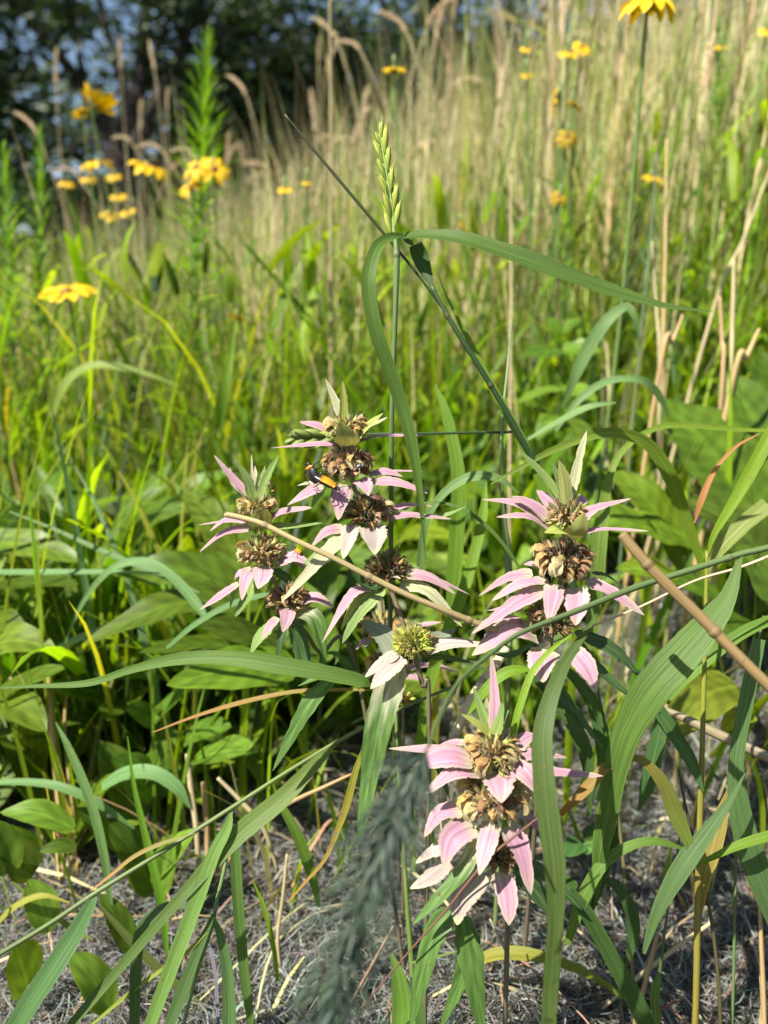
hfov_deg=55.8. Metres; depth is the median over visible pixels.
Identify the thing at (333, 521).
broad leaved plant
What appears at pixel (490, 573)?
broad leaved plant
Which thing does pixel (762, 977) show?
dry stalk
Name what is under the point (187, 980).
meadow grass culm
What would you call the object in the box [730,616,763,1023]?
meadow grass culm
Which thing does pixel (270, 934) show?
grass blade
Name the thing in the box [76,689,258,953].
broad leaved plant
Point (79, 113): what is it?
yellow flower
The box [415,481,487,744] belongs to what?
grass blade
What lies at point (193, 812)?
dry stalk
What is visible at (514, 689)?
broad leaved plant
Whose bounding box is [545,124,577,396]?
yellow flower
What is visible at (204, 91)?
feathery plant
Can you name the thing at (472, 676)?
broad leaved plant
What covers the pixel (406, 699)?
beebalm plant
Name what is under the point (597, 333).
grass blade
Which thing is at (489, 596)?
broad leaved plant
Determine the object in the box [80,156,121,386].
yellow flower
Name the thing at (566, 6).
seed stalk
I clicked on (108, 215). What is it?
yellow flower
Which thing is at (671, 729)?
grass blade
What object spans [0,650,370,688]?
grass blade
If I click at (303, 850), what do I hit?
grass blade
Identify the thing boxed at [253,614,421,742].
broad leaved plant
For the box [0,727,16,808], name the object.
broad leaved plant
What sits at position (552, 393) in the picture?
broad leaved plant
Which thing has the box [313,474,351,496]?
soldier beetle
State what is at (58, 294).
yellow flower
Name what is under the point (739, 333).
broad leaved plant
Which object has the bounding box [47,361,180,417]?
grass blade
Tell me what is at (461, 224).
yellow flower
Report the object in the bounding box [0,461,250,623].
broad leaved plant
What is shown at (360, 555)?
broad leaved plant
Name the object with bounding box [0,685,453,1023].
meadow grass culm
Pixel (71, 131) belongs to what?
wood
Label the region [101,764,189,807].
grass blade
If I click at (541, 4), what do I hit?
seed stalk
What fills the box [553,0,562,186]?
seed stalk
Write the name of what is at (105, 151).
tree
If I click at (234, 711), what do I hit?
broad leaved plant
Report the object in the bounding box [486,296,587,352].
broad leaved plant
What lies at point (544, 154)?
dry grass
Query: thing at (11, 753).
broad leaved plant
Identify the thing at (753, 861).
grass blade
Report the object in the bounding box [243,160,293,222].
seed stalk
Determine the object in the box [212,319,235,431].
grass blade
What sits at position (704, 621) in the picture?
dry stalk
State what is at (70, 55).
sky
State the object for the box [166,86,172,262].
seed stalk
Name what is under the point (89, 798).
grass blade
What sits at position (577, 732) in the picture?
grass blade
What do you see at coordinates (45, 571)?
grass blade
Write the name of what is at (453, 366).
broad leaved plant
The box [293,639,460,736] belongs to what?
broad leaved plant
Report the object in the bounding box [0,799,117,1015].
broad leaved plant
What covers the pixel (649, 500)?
broad leaved plant
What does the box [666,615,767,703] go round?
grass blade
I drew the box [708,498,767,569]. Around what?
grass blade
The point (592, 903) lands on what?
grass blade
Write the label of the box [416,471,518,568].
grass blade
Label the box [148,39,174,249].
seed stalk
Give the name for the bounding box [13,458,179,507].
broad leaved plant
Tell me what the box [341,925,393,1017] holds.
dry stalk
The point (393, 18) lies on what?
seed stalk
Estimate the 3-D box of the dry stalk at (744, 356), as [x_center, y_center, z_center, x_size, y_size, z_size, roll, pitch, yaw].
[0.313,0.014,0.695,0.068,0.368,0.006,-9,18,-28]
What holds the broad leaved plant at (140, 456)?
on the ground at (518, 809)
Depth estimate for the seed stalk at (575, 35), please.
1.74 m
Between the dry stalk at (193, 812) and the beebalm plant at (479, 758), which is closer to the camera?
the beebalm plant at (479, 758)
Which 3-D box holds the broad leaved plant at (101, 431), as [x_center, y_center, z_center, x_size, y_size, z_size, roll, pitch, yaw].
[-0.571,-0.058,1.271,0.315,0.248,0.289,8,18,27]
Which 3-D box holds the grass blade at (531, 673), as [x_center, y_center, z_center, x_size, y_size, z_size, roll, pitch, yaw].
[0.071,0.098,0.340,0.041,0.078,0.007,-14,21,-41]
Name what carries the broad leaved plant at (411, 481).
on the ground at (518, 809)
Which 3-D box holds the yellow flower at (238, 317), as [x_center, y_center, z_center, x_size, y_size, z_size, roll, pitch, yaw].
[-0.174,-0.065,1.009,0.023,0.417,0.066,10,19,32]
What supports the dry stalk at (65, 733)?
on the ground at (518, 809)
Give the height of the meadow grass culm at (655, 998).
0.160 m
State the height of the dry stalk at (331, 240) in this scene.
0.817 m
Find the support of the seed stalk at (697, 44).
on the ground at (518, 809)
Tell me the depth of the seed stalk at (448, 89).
2.82 m
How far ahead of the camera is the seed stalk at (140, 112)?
2.21 m
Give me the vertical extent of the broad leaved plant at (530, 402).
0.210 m
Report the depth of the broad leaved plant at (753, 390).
0.64 m
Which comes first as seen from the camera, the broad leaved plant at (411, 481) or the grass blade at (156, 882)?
the grass blade at (156, 882)
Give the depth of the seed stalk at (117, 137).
2.18 m
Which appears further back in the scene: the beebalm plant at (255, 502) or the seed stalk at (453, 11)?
the seed stalk at (453, 11)
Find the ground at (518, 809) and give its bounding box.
[0,479,767,1023]
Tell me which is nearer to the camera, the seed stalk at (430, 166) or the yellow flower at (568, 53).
the yellow flower at (568, 53)
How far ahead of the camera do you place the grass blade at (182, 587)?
0.53 m
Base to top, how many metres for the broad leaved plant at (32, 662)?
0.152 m
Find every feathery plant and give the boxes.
[0,140,53,475]
[7,121,77,468]
[148,25,246,422]
[682,12,757,293]
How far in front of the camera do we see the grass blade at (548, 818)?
0.29 m
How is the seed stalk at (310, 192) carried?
on the ground at (518, 809)
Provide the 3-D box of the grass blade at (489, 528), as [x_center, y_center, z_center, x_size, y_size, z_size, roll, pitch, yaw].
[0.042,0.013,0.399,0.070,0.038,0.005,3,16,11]
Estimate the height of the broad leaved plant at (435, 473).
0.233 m
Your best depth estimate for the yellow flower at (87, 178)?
1.71 m
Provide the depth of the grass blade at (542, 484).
0.39 m
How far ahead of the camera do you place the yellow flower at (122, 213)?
1.50 m
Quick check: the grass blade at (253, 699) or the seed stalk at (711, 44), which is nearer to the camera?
the grass blade at (253, 699)
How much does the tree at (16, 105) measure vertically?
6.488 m
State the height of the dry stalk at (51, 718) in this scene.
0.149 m
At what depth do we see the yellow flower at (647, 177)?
1.01 m
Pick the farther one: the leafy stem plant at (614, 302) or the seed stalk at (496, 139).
the seed stalk at (496, 139)
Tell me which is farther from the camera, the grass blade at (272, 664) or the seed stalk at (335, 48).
the seed stalk at (335, 48)
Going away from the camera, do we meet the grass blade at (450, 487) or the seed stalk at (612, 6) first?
the grass blade at (450, 487)
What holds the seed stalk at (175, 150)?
on the ground at (518, 809)
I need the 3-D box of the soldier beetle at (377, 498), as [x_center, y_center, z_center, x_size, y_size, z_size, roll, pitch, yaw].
[-0.005,-0.007,0.340,0.010,0.007,0.006,0,16,0]
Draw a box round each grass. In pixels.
[0,0,767,592]
[0,0,767,863]
[0,376,767,936]
[277,544,767,1023]
[279,429,550,490]
[361,114,425,741]
[398,229,712,616]
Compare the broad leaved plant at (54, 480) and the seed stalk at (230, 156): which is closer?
the broad leaved plant at (54, 480)
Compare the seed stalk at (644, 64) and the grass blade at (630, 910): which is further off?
the seed stalk at (644, 64)
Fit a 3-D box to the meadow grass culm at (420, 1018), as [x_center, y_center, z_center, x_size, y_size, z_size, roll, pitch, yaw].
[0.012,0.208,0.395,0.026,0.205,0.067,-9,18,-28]
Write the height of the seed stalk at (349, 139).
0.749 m
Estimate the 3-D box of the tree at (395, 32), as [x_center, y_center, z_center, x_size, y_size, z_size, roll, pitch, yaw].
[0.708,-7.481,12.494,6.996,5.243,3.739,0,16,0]
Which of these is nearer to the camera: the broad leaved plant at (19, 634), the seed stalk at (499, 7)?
the broad leaved plant at (19, 634)
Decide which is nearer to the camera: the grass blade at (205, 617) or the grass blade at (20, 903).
the grass blade at (20, 903)
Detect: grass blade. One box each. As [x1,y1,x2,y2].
[0,569,159,574]
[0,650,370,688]
[0,778,134,828]
[0,892,69,922]
[9,511,198,592]
[11,881,92,939]
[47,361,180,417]
[55,722,112,905]
[64,557,207,643]
[99,904,209,1016]
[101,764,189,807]
[127,736,168,953]
[153,688,372,732]
[166,593,267,648]
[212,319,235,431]
[230,849,254,1023]
[252,879,279,981]
[272,784,320,907]
[287,751,360,902]
[390,953,410,1023]
[398,501,520,568]
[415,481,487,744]
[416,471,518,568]
[434,384,465,615]
[437,272,561,537]
[467,665,529,714]
[483,945,623,999]
[491,427,704,576]
[510,634,571,809]
[524,665,593,814]
[527,402,615,439]
[531,613,596,1023]
[554,375,669,430]
[556,660,608,766]
[559,754,693,850]
[561,302,641,407]
[564,837,682,945]
[571,890,656,1023]
[581,782,617,926]
[584,422,765,654]
[606,877,639,966]
[637,718,666,809]
[642,773,745,953]
[656,706,703,791]
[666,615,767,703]
[694,434,758,522]
[696,830,767,866]
[707,426,767,552]
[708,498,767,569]
[727,638,767,924]
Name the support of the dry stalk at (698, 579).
on the beebalm plant at (562, 559)
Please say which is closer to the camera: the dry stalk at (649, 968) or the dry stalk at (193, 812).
the dry stalk at (649, 968)
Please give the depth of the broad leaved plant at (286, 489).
0.84 m
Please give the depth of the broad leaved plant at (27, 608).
0.66 m
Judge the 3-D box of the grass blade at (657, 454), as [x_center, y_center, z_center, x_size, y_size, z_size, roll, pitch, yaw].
[0.120,-0.002,0.400,0.133,0.089,0.009,-3,16,-10]
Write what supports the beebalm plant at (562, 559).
on the ground at (518, 809)
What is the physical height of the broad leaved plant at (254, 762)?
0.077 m
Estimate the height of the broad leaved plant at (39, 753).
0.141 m
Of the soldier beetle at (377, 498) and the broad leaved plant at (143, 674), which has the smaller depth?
the soldier beetle at (377, 498)
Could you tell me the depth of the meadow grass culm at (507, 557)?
0.43 m
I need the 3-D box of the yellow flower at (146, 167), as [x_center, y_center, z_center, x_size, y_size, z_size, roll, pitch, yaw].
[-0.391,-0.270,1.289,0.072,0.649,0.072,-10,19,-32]
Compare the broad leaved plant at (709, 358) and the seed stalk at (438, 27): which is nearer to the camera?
the broad leaved plant at (709, 358)
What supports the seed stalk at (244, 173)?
on the ground at (518, 809)
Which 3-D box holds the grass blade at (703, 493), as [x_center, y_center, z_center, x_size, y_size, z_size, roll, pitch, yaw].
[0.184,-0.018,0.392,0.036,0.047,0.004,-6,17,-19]
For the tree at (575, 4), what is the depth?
12.47 m
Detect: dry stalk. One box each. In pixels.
[47,676,66,880]
[63,676,75,822]
[185,754,200,868]
[201,781,210,902]
[217,777,278,870]
[221,773,350,870]
[224,512,498,632]
[276,853,287,976]
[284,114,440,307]
[329,0,333,514]
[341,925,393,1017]
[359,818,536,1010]
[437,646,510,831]
[489,918,540,1023]
[508,175,512,545]
[538,50,626,369]
[542,555,767,646]
[601,921,709,1009]
[603,342,609,594]
[605,152,657,715]
[608,314,683,705]
[618,531,767,691]
[621,173,767,636]
[633,934,658,1023]
[651,240,661,637]
[654,138,667,620]
[664,706,767,762]
[680,328,760,629]
[703,296,725,608]
[709,259,734,602]
[757,903,766,1023]
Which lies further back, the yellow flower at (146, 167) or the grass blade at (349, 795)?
the yellow flower at (146, 167)
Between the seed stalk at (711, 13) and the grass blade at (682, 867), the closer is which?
the grass blade at (682, 867)
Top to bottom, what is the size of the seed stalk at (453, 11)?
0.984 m
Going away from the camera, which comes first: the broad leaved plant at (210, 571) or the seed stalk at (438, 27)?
the broad leaved plant at (210, 571)
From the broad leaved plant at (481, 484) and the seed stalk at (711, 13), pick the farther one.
the seed stalk at (711, 13)
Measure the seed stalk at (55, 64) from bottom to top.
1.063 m
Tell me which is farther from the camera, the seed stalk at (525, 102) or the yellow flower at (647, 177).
the seed stalk at (525, 102)
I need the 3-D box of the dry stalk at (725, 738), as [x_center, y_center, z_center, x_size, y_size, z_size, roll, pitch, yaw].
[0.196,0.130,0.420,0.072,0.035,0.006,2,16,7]
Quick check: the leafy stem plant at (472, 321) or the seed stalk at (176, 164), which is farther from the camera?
the seed stalk at (176, 164)
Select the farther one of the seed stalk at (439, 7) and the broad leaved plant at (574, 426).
the seed stalk at (439, 7)
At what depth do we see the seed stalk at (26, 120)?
1.74 m
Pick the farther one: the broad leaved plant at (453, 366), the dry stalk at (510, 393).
the broad leaved plant at (453, 366)
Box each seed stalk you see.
[13,111,91,318]
[53,167,135,284]
[54,45,69,271]
[111,135,183,255]
[118,38,133,249]
[134,160,191,282]
[136,142,230,307]
[139,97,146,270]
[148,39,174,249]
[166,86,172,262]
[169,147,256,301]
[217,142,237,353]
[225,129,230,271]
[226,75,281,243]
[229,172,266,242]
[239,142,249,233]
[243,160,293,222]
[249,164,304,269]
[256,135,346,311]
[256,189,323,315]
[298,137,353,216]
[310,88,321,259]
[311,17,380,257]
[312,45,337,207]
[318,35,320,232]
[332,39,424,340]
[337,103,371,293]
[337,143,372,215]
[358,84,368,232]
[369,0,452,351]
[376,10,457,347]
[388,77,486,251]
[408,0,445,302]
[414,142,443,316]
[416,5,445,279]
[429,73,432,138]
[443,0,456,179]
[446,65,450,153]
[482,48,591,231]
[485,9,552,151]
[487,66,503,303]
[495,0,510,114]
[495,0,546,175]
[538,0,569,207]
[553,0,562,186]
[554,31,633,104]
[590,44,632,182]
[602,0,623,100]
[606,0,616,116]
[642,13,644,115]
[669,32,716,331]
[683,0,702,171]
[707,8,722,50]
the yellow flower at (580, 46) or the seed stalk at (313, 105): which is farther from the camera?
the seed stalk at (313, 105)
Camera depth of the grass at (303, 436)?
0.42 m
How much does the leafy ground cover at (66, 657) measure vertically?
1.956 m
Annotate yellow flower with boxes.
[38,283,97,469]
[58,176,78,305]
[72,99,109,370]
[79,81,138,362]
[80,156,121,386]
[80,171,123,336]
[99,207,119,378]
[106,168,121,293]
[110,189,138,343]
[119,204,161,372]
[126,160,184,422]
[179,181,202,468]
[184,155,213,410]
[199,156,230,420]
[231,310,269,465]
[278,176,293,434]
[295,168,310,410]
[382,54,406,378]
[458,214,486,456]
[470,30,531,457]
[519,184,567,456]
[520,59,532,342]
[542,85,562,386]
[545,39,579,360]
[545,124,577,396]
[555,32,590,409]
[559,91,580,406]
[580,0,676,586]
[642,169,662,400]
[673,31,727,330]
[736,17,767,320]
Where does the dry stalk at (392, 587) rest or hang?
on the beebalm plant at (562, 559)
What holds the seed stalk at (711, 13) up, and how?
on the ground at (518, 809)
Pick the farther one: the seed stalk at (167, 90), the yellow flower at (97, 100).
the seed stalk at (167, 90)
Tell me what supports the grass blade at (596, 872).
on the ground at (518, 809)
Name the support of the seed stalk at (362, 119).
on the ground at (518, 809)
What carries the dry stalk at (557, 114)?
on the ground at (518, 809)
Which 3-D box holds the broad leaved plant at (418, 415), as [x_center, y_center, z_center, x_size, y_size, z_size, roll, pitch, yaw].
[0.051,-0.076,1.116,0.460,0.324,0.365,0,16,0]
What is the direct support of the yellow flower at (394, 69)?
on the ground at (518, 809)
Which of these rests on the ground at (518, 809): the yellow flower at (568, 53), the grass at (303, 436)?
the yellow flower at (568, 53)
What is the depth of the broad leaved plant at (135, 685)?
0.65 m
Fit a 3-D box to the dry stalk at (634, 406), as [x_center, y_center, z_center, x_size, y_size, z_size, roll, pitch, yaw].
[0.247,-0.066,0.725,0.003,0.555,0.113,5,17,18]
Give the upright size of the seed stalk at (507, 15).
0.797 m
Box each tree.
[0,0,86,269]
[0,0,401,236]
[0,124,248,282]
[0,145,29,267]
[84,0,423,250]
[274,0,609,188]
[398,0,767,103]
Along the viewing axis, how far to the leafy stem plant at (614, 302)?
1.14 m
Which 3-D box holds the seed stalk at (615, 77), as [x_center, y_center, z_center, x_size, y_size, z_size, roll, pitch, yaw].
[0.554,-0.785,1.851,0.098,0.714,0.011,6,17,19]
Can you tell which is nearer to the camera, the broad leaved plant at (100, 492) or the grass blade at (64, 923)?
the grass blade at (64, 923)
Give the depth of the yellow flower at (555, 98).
1.02 m
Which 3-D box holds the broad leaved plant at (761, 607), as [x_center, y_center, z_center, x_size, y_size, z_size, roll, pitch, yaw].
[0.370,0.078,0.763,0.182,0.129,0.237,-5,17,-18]
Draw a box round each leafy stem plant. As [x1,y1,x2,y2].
[454,301,486,384]
[560,294,639,398]
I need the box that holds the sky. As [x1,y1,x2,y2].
[0,0,755,233]
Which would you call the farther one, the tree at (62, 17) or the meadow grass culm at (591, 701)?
the tree at (62, 17)
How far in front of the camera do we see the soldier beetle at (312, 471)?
0.34 m
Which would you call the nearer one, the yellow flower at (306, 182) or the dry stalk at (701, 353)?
the dry stalk at (701, 353)
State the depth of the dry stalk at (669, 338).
0.69 m
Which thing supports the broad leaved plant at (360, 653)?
on the ground at (518, 809)
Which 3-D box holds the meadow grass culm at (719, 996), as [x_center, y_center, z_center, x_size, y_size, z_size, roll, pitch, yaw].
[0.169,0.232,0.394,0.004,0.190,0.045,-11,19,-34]
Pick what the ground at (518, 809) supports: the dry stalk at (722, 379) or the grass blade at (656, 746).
the dry stalk at (722, 379)
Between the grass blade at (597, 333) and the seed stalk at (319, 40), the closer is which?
the grass blade at (597, 333)
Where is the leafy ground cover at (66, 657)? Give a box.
[0,69,767,783]
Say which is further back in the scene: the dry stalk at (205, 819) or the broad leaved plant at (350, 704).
the broad leaved plant at (350, 704)
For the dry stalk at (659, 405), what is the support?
on the ground at (518, 809)
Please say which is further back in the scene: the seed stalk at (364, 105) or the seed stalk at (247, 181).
the seed stalk at (247, 181)
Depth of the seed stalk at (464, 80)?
1.79 m
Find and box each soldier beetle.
[288,542,303,557]
[294,452,329,483]
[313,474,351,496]
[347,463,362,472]
[368,494,382,505]
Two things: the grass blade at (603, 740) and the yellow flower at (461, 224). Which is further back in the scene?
the yellow flower at (461, 224)
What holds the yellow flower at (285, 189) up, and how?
on the ground at (518, 809)
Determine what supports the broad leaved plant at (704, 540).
on the ground at (518, 809)
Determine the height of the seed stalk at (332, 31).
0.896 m
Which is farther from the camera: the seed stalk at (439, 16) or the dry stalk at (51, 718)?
the seed stalk at (439, 16)
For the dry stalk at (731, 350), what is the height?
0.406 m
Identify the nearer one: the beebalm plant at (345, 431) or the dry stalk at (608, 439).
the beebalm plant at (345, 431)
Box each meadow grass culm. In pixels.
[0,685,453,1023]
[91,858,235,1023]
[395,713,456,1023]
[492,319,513,946]
[569,671,636,1023]
[650,787,685,1023]
[677,768,721,1023]
[691,456,767,1023]
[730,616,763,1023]
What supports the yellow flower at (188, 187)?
on the ground at (518, 809)
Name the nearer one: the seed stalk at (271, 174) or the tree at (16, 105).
the seed stalk at (271, 174)
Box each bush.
[12,210,214,287]
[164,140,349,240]
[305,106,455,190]
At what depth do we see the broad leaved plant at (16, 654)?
0.65 m
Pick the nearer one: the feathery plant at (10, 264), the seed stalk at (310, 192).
the feathery plant at (10, 264)
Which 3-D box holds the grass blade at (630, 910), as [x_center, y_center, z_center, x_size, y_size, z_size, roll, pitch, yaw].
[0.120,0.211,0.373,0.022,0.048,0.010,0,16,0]
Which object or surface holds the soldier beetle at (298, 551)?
on the beebalm plant at (255, 502)
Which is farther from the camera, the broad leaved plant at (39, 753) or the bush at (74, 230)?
the bush at (74, 230)
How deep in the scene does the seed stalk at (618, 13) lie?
1.99 m
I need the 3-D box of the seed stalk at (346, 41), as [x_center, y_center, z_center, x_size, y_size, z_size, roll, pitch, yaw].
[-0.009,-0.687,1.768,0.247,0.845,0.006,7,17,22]
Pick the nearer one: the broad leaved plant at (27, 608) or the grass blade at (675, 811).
the grass blade at (675, 811)
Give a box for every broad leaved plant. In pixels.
[0,425,155,539]
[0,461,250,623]
[0,468,232,634]
[0,480,195,623]
[0,528,87,731]
[0,652,70,744]
[0,653,163,799]
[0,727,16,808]
[0,736,143,862]
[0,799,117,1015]
[1,617,184,768]
[4,623,135,678]
[12,411,121,478]
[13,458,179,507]
[16,568,274,720]
[56,649,212,754]
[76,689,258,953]
[83,490,339,689]
[99,583,348,718]
[100,728,246,806]
[114,468,375,582]
[118,379,329,532]
[139,631,328,734]
[148,684,354,787]
[172,463,474,590]
[188,516,435,569]
[245,354,525,539]
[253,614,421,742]
[258,457,486,628]
[281,576,446,706]
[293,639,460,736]
[300,540,442,683]
[311,574,484,697]
[330,439,485,541]
[348,397,591,524]
[370,521,576,648]
[376,464,511,569]
[413,603,567,700]
[427,338,638,467]
[462,536,630,646]
[476,598,567,731]
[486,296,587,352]
[502,375,705,467]
[506,340,670,400]
[511,469,656,556]
[518,318,601,443]
[559,315,721,472]
[563,823,594,892]
[589,467,691,584]
[629,247,720,295]
[661,352,767,644]
[666,280,767,368]
[666,670,756,740]
[675,298,766,376]
[683,547,767,646]
[694,523,749,584]
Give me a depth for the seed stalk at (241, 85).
1.85 m
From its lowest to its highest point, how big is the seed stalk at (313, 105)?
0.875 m
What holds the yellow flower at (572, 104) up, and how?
on the ground at (518, 809)
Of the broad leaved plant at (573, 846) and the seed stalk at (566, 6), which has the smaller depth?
the broad leaved plant at (573, 846)
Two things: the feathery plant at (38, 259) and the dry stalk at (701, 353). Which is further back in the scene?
the feathery plant at (38, 259)
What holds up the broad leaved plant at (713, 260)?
on the ground at (518, 809)
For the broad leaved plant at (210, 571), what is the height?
0.112 m
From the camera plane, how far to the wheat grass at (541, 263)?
0.34 m
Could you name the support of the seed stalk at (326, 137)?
on the ground at (518, 809)
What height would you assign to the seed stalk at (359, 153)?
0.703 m
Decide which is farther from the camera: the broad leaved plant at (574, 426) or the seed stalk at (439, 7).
the seed stalk at (439, 7)
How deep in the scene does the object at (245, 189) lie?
9.34 m
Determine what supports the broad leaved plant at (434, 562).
on the ground at (518, 809)
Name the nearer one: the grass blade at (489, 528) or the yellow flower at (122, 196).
the grass blade at (489, 528)
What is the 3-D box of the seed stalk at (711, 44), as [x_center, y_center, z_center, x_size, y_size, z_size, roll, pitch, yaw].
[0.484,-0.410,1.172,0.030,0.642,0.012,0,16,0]
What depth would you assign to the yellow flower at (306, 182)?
1.02 m
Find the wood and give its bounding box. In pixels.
[0,5,671,292]
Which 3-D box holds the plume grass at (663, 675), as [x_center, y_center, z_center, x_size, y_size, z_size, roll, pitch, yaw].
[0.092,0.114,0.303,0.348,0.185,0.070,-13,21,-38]
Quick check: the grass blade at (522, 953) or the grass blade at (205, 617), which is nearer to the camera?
the grass blade at (522, 953)
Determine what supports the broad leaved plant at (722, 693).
on the ground at (518, 809)
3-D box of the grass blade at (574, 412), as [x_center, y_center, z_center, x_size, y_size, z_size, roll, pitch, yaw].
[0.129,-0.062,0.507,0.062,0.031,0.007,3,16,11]
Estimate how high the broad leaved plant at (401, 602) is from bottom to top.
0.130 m
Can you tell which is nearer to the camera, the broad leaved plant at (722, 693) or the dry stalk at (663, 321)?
the broad leaved plant at (722, 693)
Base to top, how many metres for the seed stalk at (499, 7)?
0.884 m
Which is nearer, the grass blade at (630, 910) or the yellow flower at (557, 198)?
the grass blade at (630, 910)
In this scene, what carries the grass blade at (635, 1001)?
on the ground at (518, 809)
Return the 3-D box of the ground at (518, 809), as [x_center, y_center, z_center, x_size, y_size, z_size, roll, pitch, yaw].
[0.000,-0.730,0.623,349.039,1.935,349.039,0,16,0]
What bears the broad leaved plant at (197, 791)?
on the ground at (518, 809)
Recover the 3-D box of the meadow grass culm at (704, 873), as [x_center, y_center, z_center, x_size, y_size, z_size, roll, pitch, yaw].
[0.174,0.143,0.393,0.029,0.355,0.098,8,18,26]
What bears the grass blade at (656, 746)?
on the meadow grass culm at (591, 701)
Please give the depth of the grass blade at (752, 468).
0.37 m
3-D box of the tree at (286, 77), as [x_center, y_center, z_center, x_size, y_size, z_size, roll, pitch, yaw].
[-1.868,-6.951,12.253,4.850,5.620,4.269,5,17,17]
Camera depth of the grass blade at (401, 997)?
0.35 m
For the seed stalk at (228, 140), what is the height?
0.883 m
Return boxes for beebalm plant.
[200,454,408,985]
[273,379,489,1023]
[356,598,458,903]
[388,656,601,1023]
[399,684,416,952]
[471,431,646,974]
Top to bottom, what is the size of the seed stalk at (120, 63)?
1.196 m
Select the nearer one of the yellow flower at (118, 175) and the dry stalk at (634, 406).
the dry stalk at (634, 406)
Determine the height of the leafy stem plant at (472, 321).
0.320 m
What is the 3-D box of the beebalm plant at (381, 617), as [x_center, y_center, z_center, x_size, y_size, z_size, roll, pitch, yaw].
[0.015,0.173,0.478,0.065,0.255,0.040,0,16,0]
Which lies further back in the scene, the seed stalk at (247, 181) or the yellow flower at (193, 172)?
the seed stalk at (247, 181)
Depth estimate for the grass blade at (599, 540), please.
0.42 m
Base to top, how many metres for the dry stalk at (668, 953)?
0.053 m
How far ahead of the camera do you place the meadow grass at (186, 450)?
1.01 m
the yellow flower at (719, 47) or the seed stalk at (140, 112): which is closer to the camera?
the yellow flower at (719, 47)
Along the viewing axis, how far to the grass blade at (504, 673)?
0.34 m
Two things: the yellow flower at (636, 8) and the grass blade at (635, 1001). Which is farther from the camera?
the yellow flower at (636, 8)
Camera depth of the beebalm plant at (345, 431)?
0.35 m
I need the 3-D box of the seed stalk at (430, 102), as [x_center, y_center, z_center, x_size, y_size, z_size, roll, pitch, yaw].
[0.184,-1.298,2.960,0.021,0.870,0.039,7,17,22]
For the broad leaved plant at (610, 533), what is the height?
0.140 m
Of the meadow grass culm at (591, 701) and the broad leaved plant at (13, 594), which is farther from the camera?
the broad leaved plant at (13, 594)
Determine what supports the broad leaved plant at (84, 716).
on the ground at (518, 809)
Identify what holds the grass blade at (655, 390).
on the ground at (518, 809)
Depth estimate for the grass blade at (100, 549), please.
0.56 m
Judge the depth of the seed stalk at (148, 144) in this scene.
1.96 m
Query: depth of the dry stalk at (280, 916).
0.46 m
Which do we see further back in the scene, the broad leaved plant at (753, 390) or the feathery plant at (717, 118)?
the feathery plant at (717, 118)
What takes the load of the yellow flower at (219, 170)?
on the ground at (518, 809)
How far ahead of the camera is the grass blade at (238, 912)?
0.40 m
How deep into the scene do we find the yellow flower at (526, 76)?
1.04 m
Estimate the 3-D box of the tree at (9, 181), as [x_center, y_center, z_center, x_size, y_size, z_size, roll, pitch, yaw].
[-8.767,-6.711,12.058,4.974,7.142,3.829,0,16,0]
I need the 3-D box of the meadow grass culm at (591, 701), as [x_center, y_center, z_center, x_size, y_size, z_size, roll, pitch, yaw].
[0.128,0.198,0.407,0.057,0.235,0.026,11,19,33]
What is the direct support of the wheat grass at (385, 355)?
on the ground at (518, 809)
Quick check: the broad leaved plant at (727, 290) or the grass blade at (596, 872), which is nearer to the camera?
the grass blade at (596, 872)
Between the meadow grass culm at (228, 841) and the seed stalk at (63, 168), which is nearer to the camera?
the meadow grass culm at (228, 841)
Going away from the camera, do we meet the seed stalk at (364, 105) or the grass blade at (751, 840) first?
the grass blade at (751, 840)

